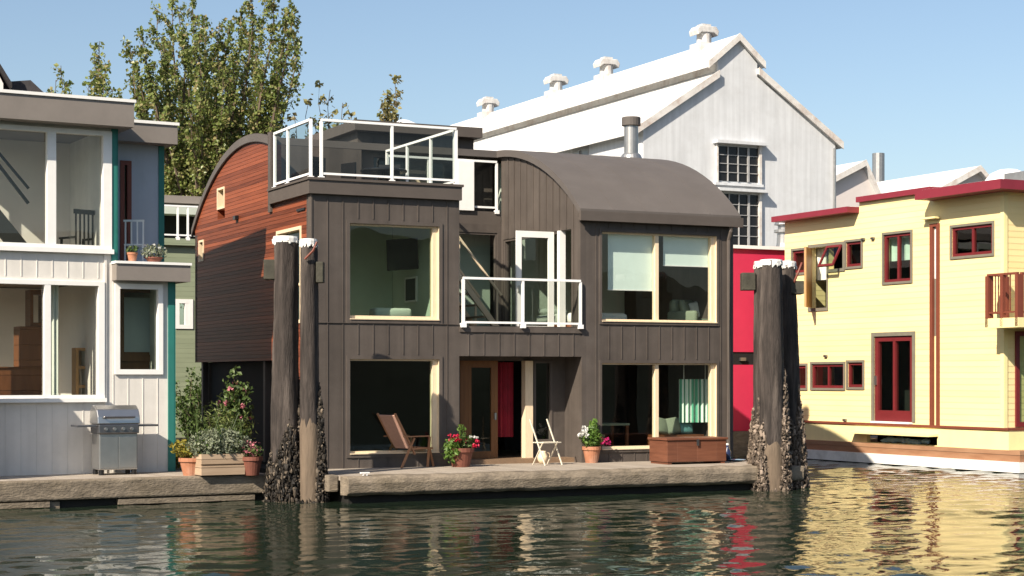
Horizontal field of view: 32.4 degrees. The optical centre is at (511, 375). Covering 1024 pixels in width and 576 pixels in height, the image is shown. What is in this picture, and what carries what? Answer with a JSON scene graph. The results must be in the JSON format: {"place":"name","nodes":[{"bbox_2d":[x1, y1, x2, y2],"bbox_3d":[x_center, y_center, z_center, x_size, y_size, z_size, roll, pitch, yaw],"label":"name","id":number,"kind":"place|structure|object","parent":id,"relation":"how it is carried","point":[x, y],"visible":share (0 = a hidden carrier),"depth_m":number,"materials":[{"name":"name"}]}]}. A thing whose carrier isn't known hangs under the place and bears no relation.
{"place":"outdoors","nodes":[
{"label":"outdoors","id":0,"kind":"place"},
{"bbox_2d":[0,89,191,475],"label":"floating house","id":1,"kind":"structure","parent":0,"point":[62,156],"depth_m":34.99,"materials":[{"name":"white wood"}]},
{"bbox_2d":[0,289,42,394],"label":"stepped chest","id":2,"kind":"object","parent":1,"relation":"on","point":[23,375],"visible":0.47,"depth_m":34.75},
{"bbox_2d":[0,279,104,398],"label":"window","id":3,"kind":"structure","parent":1,"relation":"in","point":[100,286],"depth_m":34.11,"materials":[{"name":"white paint"}]},
{"bbox_2d":[51,285,57,394],"bbox_3d":[-8.859,-0.111,34.535,0.600,3.441,0.072,0,0,-29],"label":"curtain","id":4,"kind":"object","parent":1,"relation":"hanging from","point":[54,339],"visible":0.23,"depth_m":34.48,"materials":[{"name":"fabric"}]},
{"bbox_2d":[0,124,111,248],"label":"window","id":5,"kind":"structure","parent":1,"relation":"in","point":[50,132],"depth_m":34.13,"materials":[{"name":"white paint"}]},
{"bbox_2d":[59,209,94,244],"bbox_3d":[-8.683,-2.699,35.317,0.520,1.240,0.610,0,0,41],"label":"spindle chair","id":6,"kind":"object","parent":1,"relation":"on","point":[83,212],"visible":0.38,"depth_m":35.11,"materials":[{"name":"black wood"}]},
{"bbox_2d":[72,348,84,394],"bbox_3d":[-8.725,0.610,35.752,0.360,2.360,0.300,0,0,-29],"label":"glazed cabinet","id":7,"kind":"object","parent":1,"relation":"on","point":[77,367],"visible":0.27,"depth_m":35.61,"materials":[{"name":"brown wood"}]},
{"bbox_2d":[120,160,131,260],"bbox_3d":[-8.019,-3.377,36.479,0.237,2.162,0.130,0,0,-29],"label":"door","id":8,"kind":"structure","parent":1,"relation":"in","point":[128,164],"depth_m":36.41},
{"bbox_2d":[125,245,138,260],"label":"potted plant","id":9,"kind":"object","parent":1,"relation":"on","point":[132,255],"visible":0.98,"depth_m":34.80,"materials":[{"name":"green plant"}]},
{"bbox_2d":[120,289,149,368],"bbox_3d":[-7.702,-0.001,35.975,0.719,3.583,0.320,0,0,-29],"label":"framed picture","id":10,"kind":"object","parent":1,"relation":"on","point":[134,332],"visible":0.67,"depth_m":35.82},
{"bbox_2d":[123,220,147,261],"bbox_3d":[-7.657,-2.706,35.837,0.420,0.920,0.405,0,0,1],"label":"balcony chair","id":11,"kind":"object","parent":1,"relation":"on","point":[142,245],"visible":0.75,"depth_m":35.64,"materials":[{"name":"white metal"}]},
{"bbox_2d":[114,283,162,373],"bbox_3d":[-7.429,-0.929,34.969,0.978,1.794,0.160,0,0,-30],"label":"window","id":12,"kind":"structure","parent":1,"relation":"in","point":[117,286],"depth_m":34.93,"materials":[{"name":"white paint"}]},
{"bbox_2d":[140,244,167,261],"bbox_3d":[-7.130,-2.449,35.095,0.574,0.407,0.447,0,0,-29],"label":"potted plant","id":13,"kind":"object","parent":1,"relation":"on","point":[148,254],"visible":0.98,"depth_m":34.99,"materials":[{"name":"plant"}]},
{"bbox_2d":[305,115,336,135],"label":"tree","id":14,"kind":"object","parent":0,"point":[333,125],"visible":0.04,"depth_m":55.88,"materials":[{"name":"green plant"}]},
{"bbox_2d":[0,456,1023,575],"bbox_3d":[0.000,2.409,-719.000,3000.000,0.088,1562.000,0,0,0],"label":"water","id":15,"kind":"structure","parent":0,"point":[837,518],"depth_m":26.81,"materials":[{"name":"green liquid"}]},
{"bbox_2d":[0,462,265,508],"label":"floating dock","id":16,"kind":"object","parent":15,"relation":"on","point":[75,490],"visible":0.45,"depth_m":32.89,"materials":[{"name":"grey wood"}]},
{"bbox_2d":[71,405,157,474],"bbox_3d":[-7.696,1.239,34.149,1.600,1.342,0.638,0,0,-30],"label":"gas grill","id":17,"kind":"object","parent":16,"relation":"on","point":[114,430],"visible":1,"depth_m":33.97,"materials":[{"name":"metal"}]},
{"bbox_2d":[100,437,117,467],"bbox_3d":[-7.755,1.470,33.877,0.350,0.600,0.011,0,0,-30],"label":"cabinet door","id":18,"kind":"structure","parent":17,"relation":"in","point":[108,445],"depth_m":33.87,"materials":[{"name":"metal"}]},
{"bbox_2d":[119,436,136,467],"bbox_3d":[-7.433,1.470,34.060,0.350,0.600,0.011,0,0,-30],"label":"cabinet door","id":19,"kind":"structure","parent":17,"relation":"in","point":[127,444],"depth_m":34.05,"materials":[{"name":"metal"}]},
{"bbox_2d":[176,438,185,469],"bbox_3d":[-6.819,1.626,35.799,0.630,0.749,0.684,0,0,2],"label":"flowering herb","id":20,"kind":"object","parent":16,"relation":"on","point":[177,465],"visible":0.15,"depth_m":35.81,"materials":[{"name":"green plant"}]},
{"bbox_2d":[168,439,207,475],"bbox_3d":[-6.188,1.557,33.812,0.851,0.707,0.592,0,0,-30],"label":"potted plant","id":21,"kind":"object","parent":16,"relation":"on","point":[187,462],"visible":0.73,"depth_m":33.65,"materials":[{"name":"gold plant"}]},
{"bbox_2d":[176,366,200,438],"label":"garden shrub","id":22,"kind":"object","parent":16,"relation":"on","point":[179,404],"visible":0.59,"depth_m":50.85,"materials":[{"name":"green plant"}]},
{"bbox_2d":[176,370,200,438],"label":"garden shrub","id":23,"kind":"object","parent":16,"relation":"on","point":[194,404],"visible":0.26,"depth_m":50.42,"materials":[{"name":"green plant"}]},
{"bbox_2d":[192,368,200,408],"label":"garden shrub","id":24,"kind":"object","parent":16,"relation":"on","point":[196,378],"visible":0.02,"depth_m":50.99,"materials":[{"name":"green plant"}]},
{"bbox_2d":[184,409,251,475],"bbox_3d":[-5.644,1.258,33.793,1.332,1.265,0.843,0,0,-30],"label":"planter box","id":25,"kind":"object","parent":16,"relation":"on","point":[219,459],"visible":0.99,"depth_m":33.63,"materials":[{"name":"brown wood"}]},
{"bbox_2d":[184,392,257,451],"bbox_3d":[-5.948,1.327,36.167,1.587,2.014,1.769,0,0,-29],"label":"juniper bush","id":26,"kind":"object","parent":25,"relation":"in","point":[221,420],"visible":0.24,"depth_m":35.93,"materials":[{"name":"green plant"}]},
{"bbox_2d":[216,366,254,455],"bbox_3d":[-5.707,0.842,36.384,0.806,2.142,0.873,0,0,-14],"label":"rose bush","id":27,"kind":"object","parent":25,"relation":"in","point":[234,394],"visible":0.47,"depth_m":36.20,"materials":[{"name":"green plant"}]},
{"bbox_2d":[241,440,262,475],"bbox_3d":[-5.004,1.571,33.889,0.461,0.679,0.446,0,0,-29],"label":"potted plant","id":28,"kind":"object","parent":16,"relation":"on","point":[252,461],"visible":1,"depth_m":33.76,"materials":[{"name":"pink plant"}]},
{"bbox_2d":[164,195,209,455],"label":"floating house","id":29,"kind":"structure","parent":15,"relation":"on","point":[179,217],"depth_m":51.80,"materials":[{"name":"wood"}]},
{"bbox_2d":[176,299,192,328],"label":"window","id":30,"kind":"structure","parent":29,"relation":"in","point":[188,303],"depth_m":51.77,"materials":[{"name":"white paint"}]},
{"bbox_2d":[262,235,300,501],"bbox_3d":[-4.373,0.154,34.031,0.910,5.713,1.032,0,0,0],"label":"piling","id":31,"kind":"object","parent":15,"relation":"in","point":[282,475],"visible":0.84,"depth_m":33.76,"materials":[{"name":"brown wood"}]},
{"bbox_2d":[294,238,329,502],"bbox_3d":[-3.893,0.185,33.731,0.838,5.650,0.860,0,0,0],"label":"piling","id":32,"kind":"object","parent":15,"relation":"in","point":[313,461],"visible":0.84,"depth_m":33.65,"materials":[{"name":"brown wood"}]},
{"bbox_2d":[259,461,803,502],"bbox_3d":[-1.006,2.272,40.465,10.610,0.875,11.462,0,0,-26],"label":"floating dock","id":33,"kind":"object","parent":15,"relation":"on","point":[395,484],"visible":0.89,"depth_m":35.28,"materials":[{"name":"grey wood"}]},
{"bbox_2d":[377,413,434,467],"bbox_3d":[-2.214,1.346,36.854,0.680,1.151,1.154,0,0,44],"label":"deck chair","id":34,"kind":"object","parent":33,"relation":"on","point":[397,435],"visible":0.95,"depth_m":36.64,"materials":[{"name":"fabric"}]},
{"bbox_2d":[441,424,479,466],"bbox_3d":[-1.115,1.458,36.970,0.828,0.904,0.585,0,0,-26],"label":"potted plant","id":35,"kind":"object","parent":33,"relation":"on","point":[457,454],"visible":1,"depth_m":36.81,"materials":[{"name":"green plant"}]},
{"bbox_2d":[191,116,742,468],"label":"floating house","id":36,"kind":"structure","parent":33,"relation":"on","point":[511,243],"depth_m":39.84,"materials":[{"name":"brown wood"}]},
{"bbox_2d":[198,240,203,261],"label":"window","id":37,"kind":"structure","parent":36,"relation":"in","point":[200,243],"depth_m":43.46,"materials":[{"name":"beige wood"}]},
{"bbox_2d":[217,186,224,209],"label":"window","id":38,"kind":"structure","parent":36,"relation":"in","point":[220,191],"depth_m":42.01,"materials":[{"name":"beige wood"}]},
{"bbox_2d":[276,226,301,322],"bbox_3d":[-4.657,-2.115,37.351,0.200,2.022,1.628,0,0,-26],"label":"window","id":39,"kind":"structure","parent":36,"relation":"in","point":[299,228],"depth_m":37.22,"materials":[{"name":"beige wood"}]},
{"bbox_2d":[312,156,325,176],"bbox_3d":[-4.065,-4.285,38.124,0.480,0.950,0.480,0,0,39],"label":"patio chair","id":40,"kind":"object","parent":36,"relation":"on","point":[315,166],"visible":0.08,"depth_m":38.24,"materials":[{"name":"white plastic"}]},
{"bbox_2d":[341,162,355,178],"bbox_3d":[-3.807,-4.285,39.194,0.480,0.950,0.480,0,0,44],"label":"patio chair","id":41,"kind":"object","parent":36,"relation":"on","point":[348,168],"visible":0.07,"depth_m":39.30,"materials":[{"name":"black plastic"}]},
{"bbox_2d":[360,167,406,180],"bbox_3d":[-2.847,-4.190,39.049,1.040,0.760,1.040,0,0,-26],"label":"patio table","id":42,"kind":"object","parent":36,"relation":"on","point":[383,171],"visible":0.66,"depth_m":38.81,"materials":[{"name":"black plastic"}]},
{"bbox_2d":[379,165,399,180],"bbox_3d":[-2.748,-4.285,39.875,0.480,0.950,0.480,0,0,4],"label":"patio chair","id":43,"kind":"object","parent":36,"relation":"on","point":[395,166],"visible":0.1,"depth_m":39.64,"materials":[{"name":"black plastic"}]},
{"bbox_2d":[369,308,410,315],"bbox_3d":[-2.604,-1.160,37.666,0.840,0.580,0.440,0,0,-26],"label":"upholstered bench","id":44,"kind":"object","parent":36,"relation":"on","point":[389,311],"visible":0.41,"depth_m":37.46,"materials":[{"name":"fabric"}]},
{"bbox_2d":[372,155,410,181],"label":"window","id":45,"kind":"structure","parent":36,"relation":"in","point":[373,156],"depth_m":41.41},
{"bbox_2d":[350,223,437,319],"bbox_3d":[-2.505,-2.165,36.914,2.017,1.990,0.140,0,0,-26],"label":"window","id":46,"kind":"structure","parent":36,"relation":"in","point":[433,230],"depth_m":37.25,"materials":[{"name":"beige wood"}]},
{"bbox_2d":[350,359,437,452],"bbox_3d":[-2.505,0.635,36.914,2.017,1.973,0.140,0,0,-26],"label":"window","id":47,"kind":"structure","parent":36,"relation":"in","point":[433,362],"depth_m":37.26,"materials":[{"name":"beige wood"}]},
{"bbox_2d":[386,238,418,270],"bbox_3d":[-2.396,-2.659,38.490,0.828,0.750,0.170,0,0,-34],"label":"television","id":48,"kind":"object","parent":36,"relation":"attached to","point":[402,254],"visible":1,"depth_m":38.45,"materials":[{"name":"black plastic"}]},
{"bbox_2d":[405,276,417,302],"bbox_3d":[-2.239,-1.919,39.067,0.040,0.560,0.660,0,0,-26],"label":"framed picture","id":49,"kind":"object","parent":36,"relation":"attached to","point":[411,289],"visible":1,"depth_m":39.00,"materials":[{"name":"black plastic"}]},
{"bbox_2d":[425,160,452,182],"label":"window","id":50,"kind":"structure","parent":36,"relation":"in","point":[442,162],"depth_m":41.98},
{"bbox_2d":[459,232,496,320],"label":"window","id":51,"kind":"structure","parent":36,"relation":"in","point":[469,233],"depth_m":42.37,"materials":[{"name":"brown wood"}]},
{"bbox_2d":[460,361,497,458],"bbox_3d":[-0.730,0.757,38.538,0.908,2.186,0.170,0,0,-26],"label":"front door","id":52,"kind":"structure","parent":36,"relation":"in","point":[465,366],"depth_m":38.53,"materials":[{"name":"wood"}]},
{"bbox_2d":[498,362,512,436],"bbox_3d":[-0.154,0.527,39.307,0.416,1.666,0.070,0,0,-22],"label":"door curtain","id":53,"kind":"object","parent":36,"relation":"hanging from","point":[505,399],"depth_m":39.30,"materials":[{"name":"fabric"}]},
{"bbox_2d":[515,230,553,326],"bbox_3d":[0.523,-2.072,39.431,0.943,2.344,0.100,0,0,-26],"label":"balcony door","id":54,"kind":"structure","parent":36,"relation":"in","point":[518,234],"depth_m":39.47,"materials":[{"name":"white paint"}]},
{"bbox_2d":[534,361,551,441],"bbox_3d":[0.674,0.562,39.236,0.460,1.796,0.100,0,0,-26],"label":"window","id":55,"kind":"structure","parent":36,"relation":"in","point":[549,362],"depth_m":39.27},
{"bbox_2d":[537,308,626,326],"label":"bed","id":56,"kind":"object","parent":36,"relation":"in","point":[542,317],"visible":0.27,"depth_m":40.13,"materials":[{"name":"fabric"}]},
{"bbox_2d":[602,422,629,445],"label":"dining table","id":57,"kind":"object","parent":36,"relation":"on","point":[611,424],"visible":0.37,"depth_m":40.30,"materials":[{"name":"wood"}]},
{"bbox_2d":[608,234,651,290],"bbox_3d":[2.678,-2.571,39.549,1.219,1.311,0.068,0,0,-26],"label":"roller blind","id":58,"kind":"object","parent":36,"relation":"attached to","point":[629,262],"visible":1,"depth_m":39.50,"materials":[{"name":"fabric"}]},
{"bbox_2d":[602,232,714,321],"bbox_3d":[3.278,-2.203,39.723,3.004,1.996,0.140,0,0,-26],"label":"window","id":59,"kind":"structure","parent":36,"relation":"in","point":[655,237],"depth_m":39.73,"materials":[{"name":"beige wood"}]},
{"bbox_2d":[602,363,714,448],"bbox_3d":[3.278,0.674,39.723,3.004,1.924,0.140,0,0,-26],"label":"window","id":60,"kind":"structure","parent":36,"relation":"in","point":[655,366],"depth_m":39.71,"materials":[{"name":"beige wood"}]},
{"bbox_2d":[647,417,703,444],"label":"window seat","id":61,"kind":"object","parent":36,"relation":"on","point":[671,427],"depth_m":40.55,"materials":[{"name":"green fabric"}]},
{"bbox_2d":[663,236,707,266],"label":"roller blind","id":62,"kind":"object","parent":36,"relation":"attached to","point":[686,251],"visible":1,"depth_m":40.14,"materials":[{"name":"fabric"}]},
{"bbox_2d":[667,299,707,320],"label":"armchair","id":63,"kind":"object","parent":36,"relation":"on","point":[683,309],"visible":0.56,"depth_m":40.96,"materials":[{"name":"fabric"}]},
{"bbox_2d":[679,365,707,422],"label":"striped curtain","id":64,"kind":"object","parent":36,"relation":"hanging from","point":[693,400],"visible":0.81,"depth_m":40.68,"materials":[{"name":"fabric"}]},
{"bbox_2d":[537,451,549,463],"bbox_3d":[0.675,1.770,38.341,0.239,0.280,0.263,0,0,25],"label":"watering jug","id":65,"kind":"object","parent":33,"relation":"on","point":[545,457],"visible":0.86,"depth_m":38.26,"materials":[{"name":"ceramic"}]},
{"bbox_2d":[529,419,562,465],"bbox_3d":[0.720,1.421,37.796,0.600,0.991,0.462,0,0,-38],"label":"folding chair","id":66,"kind":"object","parent":33,"relation":"on","point":[554,442],"visible":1,"depth_m":37.76,"materials":[{"name":"white wood"}]},
{"bbox_2d":[577,418,610,462],"bbox_3d":[1.819,1.419,38.723,0.740,0.981,0.522,0,0,7],"label":"potted plant","id":67,"kind":"object","parent":33,"relation":"on","point":[592,449],"visible":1,"depth_m":38.62,"materials":[{"name":"green plant"}]},
{"bbox_2d":[648,436,727,464],"bbox_3d":[3.851,1.625,38.522,1.564,0.570,0.830,0,0,-26],"label":"storage trunk","id":68,"kind":"object","parent":33,"relation":"on","point":[670,450],"visible":1,"depth_m":38.20,"materials":[{"name":"brown wood"}]},
{"bbox_2d":[726,443,730,460],"bbox_3d":[4.831,1.710,39.473,0.170,0.400,0.166,0,0,-26],"label":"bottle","id":69,"kind":"object","parent":33,"relation":"on","point":[728,454],"visible":0.83,"depth_m":39.40,"materials":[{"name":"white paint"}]},
{"bbox_2d":[740,261,759,463],"bbox_3d":[5.442,0.254,38.331,0.921,5.512,0.859,0,0,0],"label":"piling","id":70,"kind":"object","parent":15,"relation":"in","point":[749,281],"visible":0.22,"depth_m":38.17,"materials":[{"name":"brown wood"}]},
{"bbox_2d":[733,222,784,456],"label":"floating house","id":71,"kind":"structure","parent":15,"relation":"on","point":[745,257],"depth_m":53.19,"materials":[{"name":"red paint"}]},
{"bbox_2d":[750,259,792,490],"bbox_3d":[5.474,0.268,37.353,0.977,5.484,1.137,0,0,0],"label":"piling","id":72,"kind":"object","parent":15,"relation":"in","point":[771,457],"visible":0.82,"depth_m":37.11,"materials":[{"name":"brown wood"}]},
{"bbox_2d":[782,261,809,487],"bbox_3d":[6.022,0.264,38.046,0.859,5.493,0.944,0,0,0],"label":"piling","id":73,"kind":"object","parent":15,"relation":"in","point":[792,287],"visible":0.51,"depth_m":37.80,"materials":[{"name":"brown wood"}]},
{"bbox_2d":[771,169,1023,473],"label":"floating house","id":74,"kind":"structure","parent":15,"relation":"on","point":[926,340],"depth_m":47.17,"materials":[{"name":"yellow wood"}]},
{"bbox_2d":[791,248,803,274],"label":"window","id":75,"kind":"structure","parent":74,"relation":"in","point":[794,252],"depth_m":52.12,"materials":[{"name":"red wood"}]},
{"bbox_2d":[799,363,807,389],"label":"window","id":76,"kind":"structure","parent":74,"relation":"in","point":[801,365],"depth_m":51.64,"materials":[{"name":"wood"}]},
{"bbox_2d":[816,247,825,280],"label":"curtain","id":77,"kind":"object","parent":74,"relation":"hanging from","point":[820,273],"visible":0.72,"depth_m":51.45,"materials":[{"name":"fabric"}]},
{"bbox_2d":[810,362,844,389],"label":"window","id":78,"kind":"structure","parent":74,"relation":"in","point":[813,371],"depth_m":50.68,"materials":[{"name":"red wood"}]},
{"bbox_2d":[844,238,862,268],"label":"window","id":79,"kind":"structure","parent":74,"relation":"in","point":[853,241],"depth_m":49.72,"materials":[{"name":"red wood"}]},
{"bbox_2d":[846,360,864,389],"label":"window","id":80,"kind":"structure","parent":74,"relation":"in","point":[851,362],"depth_m":49.64,"materials":[{"name":"red wood"}]},
{"bbox_2d":[871,331,914,421],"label":"french door","id":81,"kind":"structure","parent":74,"relation":"in","point":[894,415],"depth_m":48.09,"materials":[{"name":"wood"}]},
{"bbox_2d":[882,229,912,284],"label":"window","id":82,"kind":"structure","parent":74,"relation":"in","point":[885,236],"depth_m":47.93,"materials":[{"name":"red wood"}]},
{"bbox_2d":[890,236,909,261],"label":"curtain","id":83,"kind":"object","parent":74,"relation":"hanging from","point":[905,248],"visible":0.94,"depth_m":48.17,"materials":[{"name":"fabric"}]},
{"bbox_2d":[880,437,930,444],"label":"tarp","id":84,"kind":"object","parent":74,"relation":"on","point":[902,440],"visible":1,"depth_m":47.62,"materials":[{"name":"grey fabric"}]},
{"bbox_2d":[949,221,994,259],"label":"window","id":85,"kind":"structure","parent":74,"relation":"in","point":[973,226],"depth_m":45.29,"materials":[{"name":"red wood"}]},
{"bbox_2d":[1015,331,1023,426],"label":"french door","id":86,"kind":"structure","parent":74,"relation":"in","point":[1017,333],"depth_m":44.36,"materials":[{"name":"red wood"}]},
{"bbox_2d":[0,0,1023,324],"label":"sky","id":87,"kind":"structure","parent":0,"point":[931,86],"materials":[{"name":"blue"}]},
{"bbox_2d":[397,23,843,245],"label":"industrial warehouse","id":88,"kind":"structure","parent":0,"point":[743,131],"depth_m":83.59,"materials":[{"name":"metal"}]},
{"bbox_2d":[572,145,588,154],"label":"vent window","id":89,"kind":"structure","parent":88,"relation":"in","point":[584,150],"depth_m":85.54,"materials":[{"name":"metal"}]},
{"bbox_2d":[713,139,768,187],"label":"steel window","id":90,"kind":"structure","parent":88,"relation":"in","point":[738,164],"depth_m":82.48,"materials":[{"name":"white metal"}]},
{"bbox_2d":[718,187,768,245],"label":"steel window","id":91,"kind":"structure","parent":88,"relation":"in","point":[749,207],"depth_m":82.72,"materials":[{"name":"white metal"}]},
{"bbox_2d":[836,159,880,207],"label":"industrial shed","id":92,"kind":"structure","parent":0,"point":[854,180],"depth_m":103.59,"materials":[{"name":"metal"}]},
{"bbox_2d":[872,153,988,192],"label":"industrial shed","id":93,"kind":"structure","parent":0,"point":[961,176],"depth_m":120.71,"materials":[{"name":"metal"}]},
{"bbox_3d":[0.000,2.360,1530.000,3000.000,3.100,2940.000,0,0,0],"label":"ground","id":94,"kind":"structure","parent":0,"visible":0},
{"bbox_2d":[0,64,42,91],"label":"shingle house","id":95,"kind":"structure","parent":94,"relation":"on","point":[6,82],"depth_m":59.09,"materials":[{"name":"white paint"}]},
{"bbox_2d":[46,63,73,94],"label":"tree","id":96,"kind":"object","parent":94,"relation":"on","point":[66,84],"visible":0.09,"depth_m":66.33,"materials":[{"name":"green plant"}]},
{"bbox_2d":[82,41,122,98],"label":"tree","id":97,"kind":"object","parent":94,"relation":"on","point":[100,84],"visible":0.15,"depth_m":66.04,"materials":[{"name":"green plant"}]},
{"bbox_2d":[118,0,306,308],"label":"tree","id":98,"kind":"object","parent":94,"relation":"on","point":[211,131],"visible":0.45,"depth_m":61.28,"materials":[{"name":"green plant"}]},
{"bbox_2d":[286,80,356,137],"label":"tree","id":99,"kind":"object","parent":94,"relation":"on","point":[309,103],"visible":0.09,"depth_m":65.74,"materials":[{"name":"green plant"}]},
{"bbox_2d":[376,74,403,121],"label":"tree","id":100,"kind":"object","parent":94,"relation":"on","point":[386,115],"visible":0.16,"depth_m":65.54,"materials":[{"name":"green plant"}]}
]}

